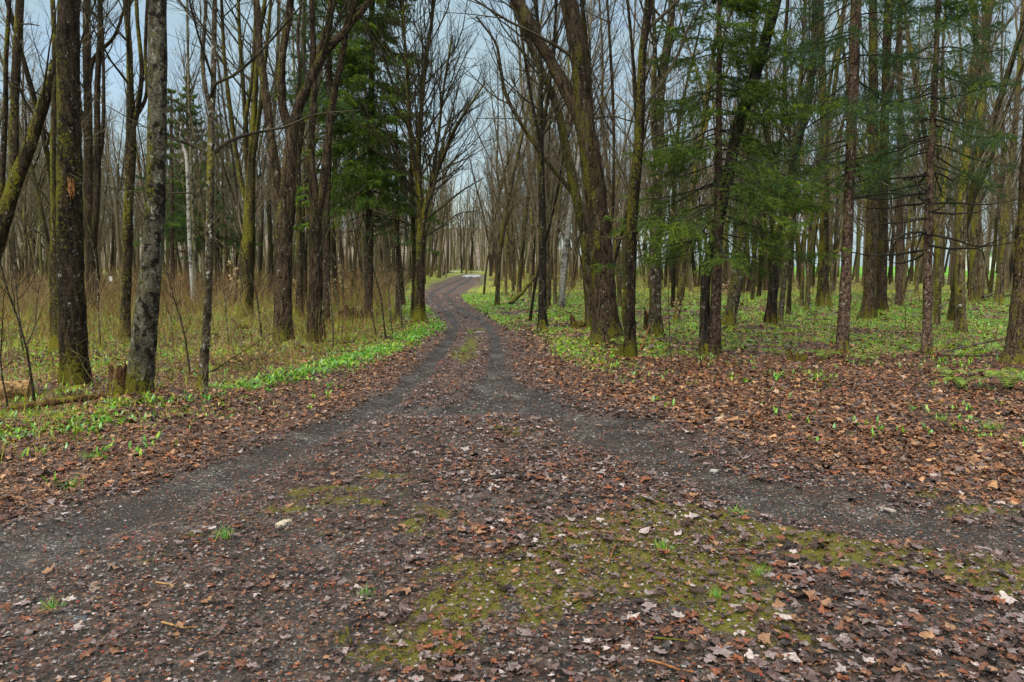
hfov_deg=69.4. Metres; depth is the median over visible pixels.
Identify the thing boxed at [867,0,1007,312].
maple tree
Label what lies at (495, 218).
maple tree
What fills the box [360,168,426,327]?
sapling
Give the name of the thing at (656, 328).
maple tree
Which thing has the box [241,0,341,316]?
maple tree
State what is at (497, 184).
maple tree
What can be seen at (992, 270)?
maple tree
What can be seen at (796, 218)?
maple tree
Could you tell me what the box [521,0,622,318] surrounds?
maple tree
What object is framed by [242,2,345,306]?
maple tree
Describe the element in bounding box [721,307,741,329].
fallen branch
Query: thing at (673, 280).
maple tree
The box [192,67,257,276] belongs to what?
maple tree
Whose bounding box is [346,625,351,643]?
fallen stick
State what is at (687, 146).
maple tree
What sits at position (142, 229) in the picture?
sapling
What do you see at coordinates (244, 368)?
fallen branch
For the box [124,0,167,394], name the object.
maple tree
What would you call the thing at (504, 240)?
maple tree
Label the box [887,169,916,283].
maple tree
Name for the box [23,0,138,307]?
maple tree
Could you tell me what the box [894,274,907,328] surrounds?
sapling
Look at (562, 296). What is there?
sapling
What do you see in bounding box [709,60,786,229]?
maple tree
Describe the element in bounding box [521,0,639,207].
maple tree
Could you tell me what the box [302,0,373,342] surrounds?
maple tree
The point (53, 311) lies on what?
maple tree
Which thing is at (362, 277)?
sapling
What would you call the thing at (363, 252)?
maple tree
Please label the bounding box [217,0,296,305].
maple tree
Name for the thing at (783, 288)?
maple tree
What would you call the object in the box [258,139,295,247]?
maple tree
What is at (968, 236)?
maple tree
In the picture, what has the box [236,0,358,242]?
maple tree
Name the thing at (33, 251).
maple tree
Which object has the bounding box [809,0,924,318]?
maple tree
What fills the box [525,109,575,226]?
maple tree
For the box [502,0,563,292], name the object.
maple tree
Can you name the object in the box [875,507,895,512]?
stone
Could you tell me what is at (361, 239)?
maple tree
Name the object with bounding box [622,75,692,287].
maple tree
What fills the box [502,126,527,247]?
maple tree
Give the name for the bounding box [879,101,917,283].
maple tree
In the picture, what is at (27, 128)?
maple tree
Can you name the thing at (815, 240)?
maple tree
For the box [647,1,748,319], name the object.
maple tree
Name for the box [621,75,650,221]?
maple tree
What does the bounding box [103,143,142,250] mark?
maple tree
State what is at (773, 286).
maple tree
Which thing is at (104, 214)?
maple tree
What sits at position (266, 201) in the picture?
maple tree
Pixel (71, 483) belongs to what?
grass tuft
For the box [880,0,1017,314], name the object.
maple tree
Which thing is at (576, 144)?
maple tree
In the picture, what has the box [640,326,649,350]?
fallen branch
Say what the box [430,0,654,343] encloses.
maple tree
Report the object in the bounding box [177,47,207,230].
maple tree
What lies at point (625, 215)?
maple tree
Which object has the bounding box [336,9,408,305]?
maple tree
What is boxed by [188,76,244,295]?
maple tree
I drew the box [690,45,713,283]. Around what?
maple tree
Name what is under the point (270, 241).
maple tree
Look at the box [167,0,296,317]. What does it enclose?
maple tree
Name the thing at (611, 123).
maple tree
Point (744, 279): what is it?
maple tree
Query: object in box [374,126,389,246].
maple tree
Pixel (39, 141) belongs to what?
maple tree
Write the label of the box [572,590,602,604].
fallen stick
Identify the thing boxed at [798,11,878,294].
maple tree
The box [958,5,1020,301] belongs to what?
maple tree
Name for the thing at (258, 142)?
maple tree
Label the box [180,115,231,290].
maple tree
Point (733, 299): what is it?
maple tree
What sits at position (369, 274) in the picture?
sapling
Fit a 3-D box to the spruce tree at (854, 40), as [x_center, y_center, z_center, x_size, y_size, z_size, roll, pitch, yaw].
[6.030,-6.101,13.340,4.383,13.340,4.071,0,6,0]
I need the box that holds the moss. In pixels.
[123,419,1023,681]
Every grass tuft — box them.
[41,596,68,610]
[54,473,82,488]
[79,450,98,459]
[211,520,233,539]
[349,584,375,599]
[652,536,677,550]
[704,585,720,597]
[727,505,752,516]
[746,561,769,576]
[931,411,949,421]
[977,419,1011,430]
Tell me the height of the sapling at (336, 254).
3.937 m
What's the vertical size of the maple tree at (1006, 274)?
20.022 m
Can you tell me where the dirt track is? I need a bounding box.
[0,276,1023,681]
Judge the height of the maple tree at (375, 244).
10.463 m
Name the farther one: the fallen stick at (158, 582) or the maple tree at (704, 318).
the maple tree at (704, 318)
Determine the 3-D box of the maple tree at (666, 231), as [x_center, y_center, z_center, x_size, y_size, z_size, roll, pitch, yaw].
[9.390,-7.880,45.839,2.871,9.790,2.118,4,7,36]
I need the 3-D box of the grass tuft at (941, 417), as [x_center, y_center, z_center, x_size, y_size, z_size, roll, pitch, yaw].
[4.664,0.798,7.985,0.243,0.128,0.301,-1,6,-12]
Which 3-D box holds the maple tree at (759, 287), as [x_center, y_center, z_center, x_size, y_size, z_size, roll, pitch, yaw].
[12.204,-10.857,36.098,3.821,17.901,3.529,3,7,27]
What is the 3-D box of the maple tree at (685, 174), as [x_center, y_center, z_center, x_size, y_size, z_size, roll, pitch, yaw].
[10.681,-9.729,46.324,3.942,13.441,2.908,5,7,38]
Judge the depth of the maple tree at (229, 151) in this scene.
43.83 m
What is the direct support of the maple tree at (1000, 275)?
on the ground at (474, 288)
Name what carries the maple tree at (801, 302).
on the ground at (474, 288)
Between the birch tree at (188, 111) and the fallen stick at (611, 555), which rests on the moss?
the fallen stick at (611, 555)
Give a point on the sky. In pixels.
(174, 18)
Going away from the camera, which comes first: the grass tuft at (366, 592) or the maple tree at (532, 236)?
the grass tuft at (366, 592)
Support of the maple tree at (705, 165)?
on the ground at (474, 288)
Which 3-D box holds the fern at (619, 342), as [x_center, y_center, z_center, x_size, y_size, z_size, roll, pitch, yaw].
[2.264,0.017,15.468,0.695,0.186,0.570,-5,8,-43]
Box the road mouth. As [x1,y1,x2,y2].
[462,275,479,276]
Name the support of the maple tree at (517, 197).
on the ground at (474, 288)
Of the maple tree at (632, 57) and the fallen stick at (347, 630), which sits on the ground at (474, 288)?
the maple tree at (632, 57)
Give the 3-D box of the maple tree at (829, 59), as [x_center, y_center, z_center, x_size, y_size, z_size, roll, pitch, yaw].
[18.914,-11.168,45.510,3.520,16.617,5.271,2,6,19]
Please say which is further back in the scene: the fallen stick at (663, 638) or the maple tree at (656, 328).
the maple tree at (656, 328)
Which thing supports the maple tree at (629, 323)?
on the ground at (474, 288)
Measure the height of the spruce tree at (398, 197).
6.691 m
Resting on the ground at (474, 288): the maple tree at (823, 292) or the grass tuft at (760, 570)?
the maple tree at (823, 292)
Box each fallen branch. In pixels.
[10,393,110,410]
[210,315,303,371]
[213,358,261,370]
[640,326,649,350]
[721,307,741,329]
[898,344,932,363]
[935,329,1005,351]
[937,353,1000,356]
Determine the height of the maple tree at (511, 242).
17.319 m
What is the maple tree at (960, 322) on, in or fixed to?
on the ground at (474, 288)
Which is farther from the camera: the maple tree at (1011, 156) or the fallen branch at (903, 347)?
the maple tree at (1011, 156)
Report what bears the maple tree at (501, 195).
on the ground at (474, 288)
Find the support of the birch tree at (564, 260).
on the ground at (474, 288)
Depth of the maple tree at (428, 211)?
64.37 m
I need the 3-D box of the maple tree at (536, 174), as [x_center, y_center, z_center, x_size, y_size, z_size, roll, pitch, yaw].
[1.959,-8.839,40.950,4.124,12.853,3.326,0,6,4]
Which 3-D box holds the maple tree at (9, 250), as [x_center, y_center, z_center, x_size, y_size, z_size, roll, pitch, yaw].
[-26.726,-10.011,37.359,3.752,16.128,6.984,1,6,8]
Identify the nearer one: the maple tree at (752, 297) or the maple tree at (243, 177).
the maple tree at (752, 297)
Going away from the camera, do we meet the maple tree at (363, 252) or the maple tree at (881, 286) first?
the maple tree at (881, 286)
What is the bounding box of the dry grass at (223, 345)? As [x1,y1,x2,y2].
[0,287,407,463]
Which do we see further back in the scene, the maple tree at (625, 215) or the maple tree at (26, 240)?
the maple tree at (26, 240)
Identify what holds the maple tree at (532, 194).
on the ground at (474, 288)
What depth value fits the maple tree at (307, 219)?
29.45 m
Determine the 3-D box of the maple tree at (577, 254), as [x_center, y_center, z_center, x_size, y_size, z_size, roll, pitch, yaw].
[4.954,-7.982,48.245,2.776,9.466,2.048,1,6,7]
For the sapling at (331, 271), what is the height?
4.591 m
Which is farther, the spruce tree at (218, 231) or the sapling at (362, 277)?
the spruce tree at (218, 231)
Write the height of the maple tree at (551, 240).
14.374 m
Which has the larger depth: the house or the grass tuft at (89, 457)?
the house
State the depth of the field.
87.03 m
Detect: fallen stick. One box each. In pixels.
[155,581,173,587]
[161,621,198,628]
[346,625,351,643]
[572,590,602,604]
[606,544,615,564]
[646,658,693,671]
[654,636,688,641]
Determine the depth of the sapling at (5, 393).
8.52 m
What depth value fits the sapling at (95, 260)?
15.27 m
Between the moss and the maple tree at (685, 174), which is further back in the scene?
the maple tree at (685, 174)
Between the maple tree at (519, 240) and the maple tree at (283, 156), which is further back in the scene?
the maple tree at (519, 240)
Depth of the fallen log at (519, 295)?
32.47 m
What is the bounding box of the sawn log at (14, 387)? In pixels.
[0,380,31,399]
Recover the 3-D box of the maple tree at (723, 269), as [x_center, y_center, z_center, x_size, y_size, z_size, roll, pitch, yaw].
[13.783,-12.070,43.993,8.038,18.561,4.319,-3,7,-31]
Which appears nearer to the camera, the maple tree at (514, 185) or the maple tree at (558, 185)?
the maple tree at (558, 185)
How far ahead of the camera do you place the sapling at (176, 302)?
11.11 m
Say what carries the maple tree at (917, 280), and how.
on the ground at (474, 288)
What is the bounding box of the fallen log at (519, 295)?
[509,275,535,304]
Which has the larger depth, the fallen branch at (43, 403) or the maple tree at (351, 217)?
the maple tree at (351, 217)
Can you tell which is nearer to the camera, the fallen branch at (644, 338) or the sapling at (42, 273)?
the fallen branch at (644, 338)
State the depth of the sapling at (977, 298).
21.20 m
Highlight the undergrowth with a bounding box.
[0,256,1011,447]
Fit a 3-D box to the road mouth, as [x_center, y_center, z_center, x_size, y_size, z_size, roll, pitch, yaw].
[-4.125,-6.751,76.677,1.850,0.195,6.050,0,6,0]
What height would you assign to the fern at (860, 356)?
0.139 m
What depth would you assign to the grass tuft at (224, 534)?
4.77 m
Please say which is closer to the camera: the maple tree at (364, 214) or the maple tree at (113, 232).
the maple tree at (364, 214)
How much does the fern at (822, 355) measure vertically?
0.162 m
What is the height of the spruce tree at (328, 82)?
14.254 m
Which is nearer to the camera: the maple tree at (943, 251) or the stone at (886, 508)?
the stone at (886, 508)
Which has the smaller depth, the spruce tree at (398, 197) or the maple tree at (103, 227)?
the spruce tree at (398, 197)
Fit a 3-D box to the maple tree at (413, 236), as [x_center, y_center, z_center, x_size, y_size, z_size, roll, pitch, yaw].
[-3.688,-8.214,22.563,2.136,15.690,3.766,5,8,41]
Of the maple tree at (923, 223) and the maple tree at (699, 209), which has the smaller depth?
the maple tree at (699, 209)
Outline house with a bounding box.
[965,231,1010,270]
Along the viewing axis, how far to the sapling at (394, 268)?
18.59 m
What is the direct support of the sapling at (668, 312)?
on the ground at (474, 288)
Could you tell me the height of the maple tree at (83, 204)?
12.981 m
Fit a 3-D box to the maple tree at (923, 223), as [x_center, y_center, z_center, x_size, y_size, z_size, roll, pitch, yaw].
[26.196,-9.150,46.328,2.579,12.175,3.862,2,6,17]
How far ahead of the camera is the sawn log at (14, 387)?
9.29 m
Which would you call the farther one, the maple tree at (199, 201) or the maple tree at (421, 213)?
the maple tree at (199, 201)
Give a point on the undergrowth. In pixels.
(113, 286)
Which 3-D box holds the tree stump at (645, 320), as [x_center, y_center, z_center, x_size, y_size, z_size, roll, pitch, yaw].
[3.658,-0.612,20.011,0.226,0.780,0.223,-1,6,-10]
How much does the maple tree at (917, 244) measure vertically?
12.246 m
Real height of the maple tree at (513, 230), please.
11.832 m
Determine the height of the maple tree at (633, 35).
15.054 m
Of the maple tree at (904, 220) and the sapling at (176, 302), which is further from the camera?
the maple tree at (904, 220)
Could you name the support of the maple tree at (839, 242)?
on the ground at (474, 288)
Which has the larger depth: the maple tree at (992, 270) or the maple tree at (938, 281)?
the maple tree at (992, 270)
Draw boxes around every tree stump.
[108,360,126,397]
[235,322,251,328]
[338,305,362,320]
[570,314,585,328]
[608,344,622,356]
[643,304,647,329]
[786,348,806,362]
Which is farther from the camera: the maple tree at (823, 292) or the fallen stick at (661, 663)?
the maple tree at (823, 292)
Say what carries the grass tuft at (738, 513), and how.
on the dirt track
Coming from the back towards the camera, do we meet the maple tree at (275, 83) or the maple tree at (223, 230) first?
the maple tree at (223, 230)
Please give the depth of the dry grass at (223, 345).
15.22 m
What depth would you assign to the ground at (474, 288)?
9.47 m
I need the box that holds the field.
[525,267,996,276]
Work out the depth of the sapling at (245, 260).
17.62 m
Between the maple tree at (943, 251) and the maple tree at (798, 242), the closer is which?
the maple tree at (798, 242)
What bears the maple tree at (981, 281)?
on the ground at (474, 288)
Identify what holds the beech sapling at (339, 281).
on the ground at (474, 288)
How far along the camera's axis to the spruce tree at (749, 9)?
13.03 m
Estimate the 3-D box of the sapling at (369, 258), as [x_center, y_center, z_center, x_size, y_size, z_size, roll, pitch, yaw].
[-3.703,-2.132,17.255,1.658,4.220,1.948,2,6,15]
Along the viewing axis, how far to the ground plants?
19.64 m
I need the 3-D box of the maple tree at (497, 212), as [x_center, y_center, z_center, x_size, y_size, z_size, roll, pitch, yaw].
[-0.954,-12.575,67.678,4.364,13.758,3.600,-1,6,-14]
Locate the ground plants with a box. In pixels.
[0,291,1022,451]
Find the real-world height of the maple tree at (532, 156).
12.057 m
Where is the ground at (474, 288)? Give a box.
[0,268,1023,517]
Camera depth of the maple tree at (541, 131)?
18.73 m
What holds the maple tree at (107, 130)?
on the ground at (474, 288)
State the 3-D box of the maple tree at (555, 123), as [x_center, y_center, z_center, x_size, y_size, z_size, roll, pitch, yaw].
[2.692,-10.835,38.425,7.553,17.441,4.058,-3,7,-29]
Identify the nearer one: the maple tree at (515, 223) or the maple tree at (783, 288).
the maple tree at (783, 288)
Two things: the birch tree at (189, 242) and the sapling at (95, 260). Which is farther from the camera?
the birch tree at (189, 242)
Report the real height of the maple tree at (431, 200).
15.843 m
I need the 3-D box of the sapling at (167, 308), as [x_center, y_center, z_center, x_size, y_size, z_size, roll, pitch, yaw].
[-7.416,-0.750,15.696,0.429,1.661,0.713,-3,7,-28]
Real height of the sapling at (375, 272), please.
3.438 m
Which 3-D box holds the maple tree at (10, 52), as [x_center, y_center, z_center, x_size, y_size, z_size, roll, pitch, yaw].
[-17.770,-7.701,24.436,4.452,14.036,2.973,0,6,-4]
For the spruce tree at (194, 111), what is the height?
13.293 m
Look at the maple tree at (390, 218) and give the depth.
51.31 m
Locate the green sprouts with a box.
[1,348,1023,481]
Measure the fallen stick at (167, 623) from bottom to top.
0.020 m
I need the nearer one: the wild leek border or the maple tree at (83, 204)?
the wild leek border
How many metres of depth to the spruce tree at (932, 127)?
13.15 m
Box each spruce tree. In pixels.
[133,88,205,295]
[163,74,223,287]
[175,110,264,292]
[270,0,380,322]
[293,0,448,318]
[360,126,439,318]
[590,0,852,354]
[730,0,981,351]
[806,0,1023,352]
[858,1,950,305]
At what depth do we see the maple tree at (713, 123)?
35.49 m
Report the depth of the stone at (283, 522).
5.00 m
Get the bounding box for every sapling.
[0,201,49,400]
[0,255,34,410]
[8,174,49,351]
[11,205,50,322]
[83,202,121,344]
[111,173,179,279]
[138,212,200,377]
[161,284,172,330]
[164,222,213,328]
[192,154,274,337]
[198,203,242,345]
[226,260,239,296]
[291,171,366,344]
[292,179,338,316]
[317,158,393,338]
[318,159,365,339]
[330,264,350,297]
[341,223,383,326]
[349,196,406,333]
[359,234,381,319]
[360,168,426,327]
[378,205,424,332]
[556,271,570,324]
[649,259,692,366]
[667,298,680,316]
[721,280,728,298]
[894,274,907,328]
[971,267,989,323]
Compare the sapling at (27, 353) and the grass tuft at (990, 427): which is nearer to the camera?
the grass tuft at (990, 427)
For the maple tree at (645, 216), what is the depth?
60.79 m
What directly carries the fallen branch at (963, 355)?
on the ground at (474, 288)
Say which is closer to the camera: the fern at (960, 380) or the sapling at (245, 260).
the fern at (960, 380)
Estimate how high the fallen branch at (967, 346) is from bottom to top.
0.478 m
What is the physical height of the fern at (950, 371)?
0.162 m
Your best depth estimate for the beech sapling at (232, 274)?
29.99 m
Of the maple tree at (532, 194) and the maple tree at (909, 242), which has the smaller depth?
the maple tree at (909, 242)
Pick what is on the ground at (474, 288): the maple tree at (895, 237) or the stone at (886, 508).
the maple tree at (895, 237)
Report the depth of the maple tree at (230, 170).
45.46 m
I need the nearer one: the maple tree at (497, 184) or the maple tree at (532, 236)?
the maple tree at (532, 236)
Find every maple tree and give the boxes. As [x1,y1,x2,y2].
[0,0,49,146]
[0,0,86,259]
[0,0,122,206]
[0,8,83,235]
[0,34,28,292]
[0,44,93,255]
[0,73,44,290]
[1,0,56,290]
[1,122,39,275]
[6,135,50,286]
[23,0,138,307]
[24,64,50,217]
[27,105,48,279]
[48,0,121,353]
[55,0,92,384]
[60,0,356,390]
[80,0,125,237]
[80,0,147,338]
[81,126,115,268]
[82,105,123,243]
[82,116,115,242]
[83,85,142,236]
[99,78,140,277]
[101,171,114,243]
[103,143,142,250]
[104,136,135,278]
[112,111,168,229]
[114,89,144,226]
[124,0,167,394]
[166,14,228,251]
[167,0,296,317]
[167,115,179,272]
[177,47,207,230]
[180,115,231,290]
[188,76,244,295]
[190,84,260,240]
[191,0,272,278]
[192,30,250,278]
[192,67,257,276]
[193,92,260,238]
[214,142,231,261]
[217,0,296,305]
[224,70,261,285]
[225,47,290,222]
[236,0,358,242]
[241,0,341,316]
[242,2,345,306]
[243,0,391,301]
[247,80,275,222]
[248,0,291,294]
[253,0,372,342]
[256,149,274,244]
[257,37,306,272]
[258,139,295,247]
[260,61,332,244]
[261,1,340,287]
[289,57,339,270]
[301,70,362,305]
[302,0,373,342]
[305,136,351,250]
[316,0,510,321]
[320,112,364,284]
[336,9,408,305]
[337,190,384,298]
[338,63,391,287]
[339,92,387,279]
[348,127,389,296]
[351,0,439,318]
[354,207,388,270]
[358,91,409,268]
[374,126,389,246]
[389,165,411,278]
[408,128,441,231]
[416,175,444,240]
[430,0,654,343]
[442,50,545,285]
[447,0,609,326]
[472,17,535,290]
[477,0,633,328]
[477,84,527,294]
[479,0,609,308]
[479,126,519,250]
[480,55,535,295]
[480,130,505,277]
[487,168,522,280]
[489,0,567,304]
[491,103,532,282]
[492,1,566,297]
[494,87,529,278]
[495,114,525,270]
[500,128,525,284]
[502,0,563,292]
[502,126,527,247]
[502,126,536,257]
[507,0,626,246]
[513,0,607,304]
[513,173,530,278]
[514,97,556,283]
[515,81,565,237]
[517,1,580,305]
[518,44,576,293]
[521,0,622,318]
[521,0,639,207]
[524,123,552,233]
[525,0,622,320]
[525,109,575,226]
[541,0,630,288]
[551,129,574,279]
[555,136,584,284]
[566,54,622,224]
[568,2,647,307]
[570,149,608,289]
[573,157,587,222]
[586,0,706,357]
[592,0,677,262]
[594,0,666,227]
[596,0,701,266]
[597,0,685,303]
[612,79,642,279]
[615,3,713,307]
[620,0,685,335]
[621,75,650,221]
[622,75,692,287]
[640,114,651,280]
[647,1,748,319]
[649,141,682,277]
[665,87,713,264]
[666,68,710,228]
[668,45,735,217]
[671,101,741,299]
[690,17,763,247]
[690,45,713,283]
[697,0,781,354]
[701,19,799,290]
[706,60,773,289]
[707,12,791,299]
[708,0,842,325]
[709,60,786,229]
[712,19,759,237]
[714,0,849,272]
[723,105,776,292]
[730,0,864,314]
[732,21,797,296]
[733,0,840,321]
[742,0,839,324]
[760,0,867,305]
[760,50,803,283]
[768,130,809,280]
[770,0,902,310]
[789,0,867,306]
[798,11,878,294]
[798,93,840,285]
[805,54,843,237]
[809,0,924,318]
[829,124,866,289]
[831,1,907,221]
[832,6,894,232]
[839,0,922,310]
[861,0,960,325]
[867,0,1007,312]
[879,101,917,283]
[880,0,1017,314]
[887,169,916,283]
[888,42,920,284]
[888,115,950,271]
[888,147,895,281]
[894,0,956,299]
[898,0,1023,331]
[906,81,974,288]
[912,107,954,264]
[914,1,995,293]
[919,131,958,286]
[925,1,1012,300]
[944,0,1023,130]
[946,0,1023,320]
[949,174,991,288]
[950,141,990,251]
[954,148,992,286]
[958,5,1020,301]
[960,35,1020,284]
[969,1,1018,290]
[979,0,1023,302]
[981,0,1023,295]
[988,28,1023,225]
[999,114,1023,363]
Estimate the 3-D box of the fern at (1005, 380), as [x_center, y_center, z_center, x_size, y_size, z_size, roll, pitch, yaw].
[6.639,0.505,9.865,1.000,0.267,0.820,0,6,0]
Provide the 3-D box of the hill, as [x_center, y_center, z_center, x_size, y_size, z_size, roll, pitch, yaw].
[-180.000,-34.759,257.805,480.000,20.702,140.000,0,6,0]
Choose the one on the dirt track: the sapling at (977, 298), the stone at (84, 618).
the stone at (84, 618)
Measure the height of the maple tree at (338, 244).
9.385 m
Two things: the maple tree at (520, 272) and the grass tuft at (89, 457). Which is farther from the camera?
the maple tree at (520, 272)
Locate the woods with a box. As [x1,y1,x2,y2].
[0,23,1022,290]
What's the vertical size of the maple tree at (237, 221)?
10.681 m
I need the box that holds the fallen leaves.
[0,285,1023,681]
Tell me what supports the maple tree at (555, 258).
on the ground at (474, 288)
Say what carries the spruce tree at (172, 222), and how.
on the ground at (474, 288)
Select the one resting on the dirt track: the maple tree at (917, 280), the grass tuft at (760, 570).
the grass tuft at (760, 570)
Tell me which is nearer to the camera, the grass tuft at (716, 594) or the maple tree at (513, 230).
the grass tuft at (716, 594)
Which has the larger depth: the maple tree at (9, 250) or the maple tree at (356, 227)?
the maple tree at (356, 227)
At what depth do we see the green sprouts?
9.87 m
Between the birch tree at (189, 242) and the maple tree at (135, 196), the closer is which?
the birch tree at (189, 242)
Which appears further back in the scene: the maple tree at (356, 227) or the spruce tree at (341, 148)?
the maple tree at (356, 227)
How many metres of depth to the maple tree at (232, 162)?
33.31 m
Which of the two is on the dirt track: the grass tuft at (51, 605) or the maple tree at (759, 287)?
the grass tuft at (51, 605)
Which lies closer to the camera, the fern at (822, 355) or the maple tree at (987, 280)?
the fern at (822, 355)
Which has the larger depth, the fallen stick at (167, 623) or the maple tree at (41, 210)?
the maple tree at (41, 210)
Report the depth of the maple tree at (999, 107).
21.71 m
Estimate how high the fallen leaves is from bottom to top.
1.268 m
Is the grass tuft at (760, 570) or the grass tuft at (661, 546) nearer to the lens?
the grass tuft at (760, 570)
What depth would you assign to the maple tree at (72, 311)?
9.81 m
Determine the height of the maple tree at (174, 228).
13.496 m
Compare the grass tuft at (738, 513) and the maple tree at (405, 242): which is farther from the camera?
the maple tree at (405, 242)
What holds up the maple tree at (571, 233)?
on the ground at (474, 288)
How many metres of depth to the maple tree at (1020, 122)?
17.66 m
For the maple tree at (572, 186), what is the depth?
19.51 m
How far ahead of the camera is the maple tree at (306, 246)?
57.25 m
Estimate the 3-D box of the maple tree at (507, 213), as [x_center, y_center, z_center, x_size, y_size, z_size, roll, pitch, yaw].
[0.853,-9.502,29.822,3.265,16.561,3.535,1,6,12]
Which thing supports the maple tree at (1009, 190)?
on the ground at (474, 288)
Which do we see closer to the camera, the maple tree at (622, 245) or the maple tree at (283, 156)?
the maple tree at (283, 156)
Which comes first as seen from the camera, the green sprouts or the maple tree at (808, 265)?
the green sprouts
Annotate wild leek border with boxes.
[0,321,451,444]
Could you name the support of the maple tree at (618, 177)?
on the ground at (474, 288)
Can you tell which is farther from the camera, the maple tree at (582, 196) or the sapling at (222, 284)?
the maple tree at (582, 196)
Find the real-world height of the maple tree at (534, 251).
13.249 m
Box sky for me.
[0,0,1023,266]
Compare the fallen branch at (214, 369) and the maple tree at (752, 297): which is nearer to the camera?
the fallen branch at (214, 369)
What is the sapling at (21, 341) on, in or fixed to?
on the ground at (474, 288)
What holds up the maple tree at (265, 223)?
on the ground at (474, 288)
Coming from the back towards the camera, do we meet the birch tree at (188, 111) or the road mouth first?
the road mouth
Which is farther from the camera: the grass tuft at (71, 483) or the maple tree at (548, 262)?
the maple tree at (548, 262)
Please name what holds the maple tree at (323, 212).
on the ground at (474, 288)
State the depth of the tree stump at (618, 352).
13.63 m
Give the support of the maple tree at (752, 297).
on the ground at (474, 288)
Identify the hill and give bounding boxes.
[15,225,645,268]
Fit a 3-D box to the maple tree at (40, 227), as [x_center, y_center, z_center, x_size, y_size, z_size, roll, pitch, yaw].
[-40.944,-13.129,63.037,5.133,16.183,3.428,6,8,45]
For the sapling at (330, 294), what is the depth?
15.26 m
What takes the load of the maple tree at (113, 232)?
on the ground at (474, 288)
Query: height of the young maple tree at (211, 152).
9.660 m
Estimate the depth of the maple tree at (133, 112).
15.36 m
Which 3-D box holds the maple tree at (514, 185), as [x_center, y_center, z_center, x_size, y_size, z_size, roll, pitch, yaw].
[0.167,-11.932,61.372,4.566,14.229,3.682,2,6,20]
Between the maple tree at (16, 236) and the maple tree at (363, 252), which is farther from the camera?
the maple tree at (16, 236)
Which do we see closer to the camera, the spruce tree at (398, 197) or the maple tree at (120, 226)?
the spruce tree at (398, 197)
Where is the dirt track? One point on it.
(438, 350)
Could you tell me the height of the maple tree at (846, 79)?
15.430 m
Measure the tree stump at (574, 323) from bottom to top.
0.451 m
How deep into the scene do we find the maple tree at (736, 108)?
50.27 m
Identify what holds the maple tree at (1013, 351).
on the ground at (474, 288)
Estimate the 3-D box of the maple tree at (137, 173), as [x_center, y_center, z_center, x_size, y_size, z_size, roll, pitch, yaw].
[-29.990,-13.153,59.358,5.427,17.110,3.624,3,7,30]
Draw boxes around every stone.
[70,615,87,622]
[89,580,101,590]
[274,519,291,527]
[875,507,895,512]
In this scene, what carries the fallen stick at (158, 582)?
on the dirt track
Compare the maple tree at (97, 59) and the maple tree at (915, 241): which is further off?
the maple tree at (915, 241)
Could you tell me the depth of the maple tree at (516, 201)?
57.75 m
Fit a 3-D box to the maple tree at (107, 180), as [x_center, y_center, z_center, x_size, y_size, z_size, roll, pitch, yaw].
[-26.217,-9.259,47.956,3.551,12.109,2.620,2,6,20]
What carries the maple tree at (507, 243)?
on the ground at (474, 288)
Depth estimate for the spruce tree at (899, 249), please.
29.44 m
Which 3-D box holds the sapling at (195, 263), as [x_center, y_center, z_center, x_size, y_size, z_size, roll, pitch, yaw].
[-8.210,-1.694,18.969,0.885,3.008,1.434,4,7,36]
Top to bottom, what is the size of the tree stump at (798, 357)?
0.335 m
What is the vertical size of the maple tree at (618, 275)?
15.995 m
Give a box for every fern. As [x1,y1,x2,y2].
[610,336,623,345]
[807,350,840,358]
[849,353,876,360]
[928,366,966,377]
[932,374,987,387]
[967,367,1023,387]
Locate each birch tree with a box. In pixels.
[167,0,226,301]
[179,123,194,301]
[547,0,625,306]
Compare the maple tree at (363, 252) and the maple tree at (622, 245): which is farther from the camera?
the maple tree at (622, 245)
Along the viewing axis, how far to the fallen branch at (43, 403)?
8.72 m
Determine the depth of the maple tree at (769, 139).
25.25 m
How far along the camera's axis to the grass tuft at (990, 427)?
7.57 m
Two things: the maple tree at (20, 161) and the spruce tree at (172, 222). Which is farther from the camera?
the spruce tree at (172, 222)
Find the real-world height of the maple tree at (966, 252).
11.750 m
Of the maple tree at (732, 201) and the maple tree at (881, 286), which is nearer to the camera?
the maple tree at (881, 286)
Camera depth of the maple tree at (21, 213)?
44.06 m
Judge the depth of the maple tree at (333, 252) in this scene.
31.78 m
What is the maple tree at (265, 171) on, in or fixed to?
on the ground at (474, 288)
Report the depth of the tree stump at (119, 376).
8.85 m
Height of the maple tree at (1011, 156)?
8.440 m
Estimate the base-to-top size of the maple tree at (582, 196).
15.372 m
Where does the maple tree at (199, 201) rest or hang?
on the ground at (474, 288)
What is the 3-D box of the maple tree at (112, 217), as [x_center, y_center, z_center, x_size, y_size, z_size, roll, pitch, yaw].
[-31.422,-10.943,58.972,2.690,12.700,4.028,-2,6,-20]
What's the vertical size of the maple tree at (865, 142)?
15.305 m

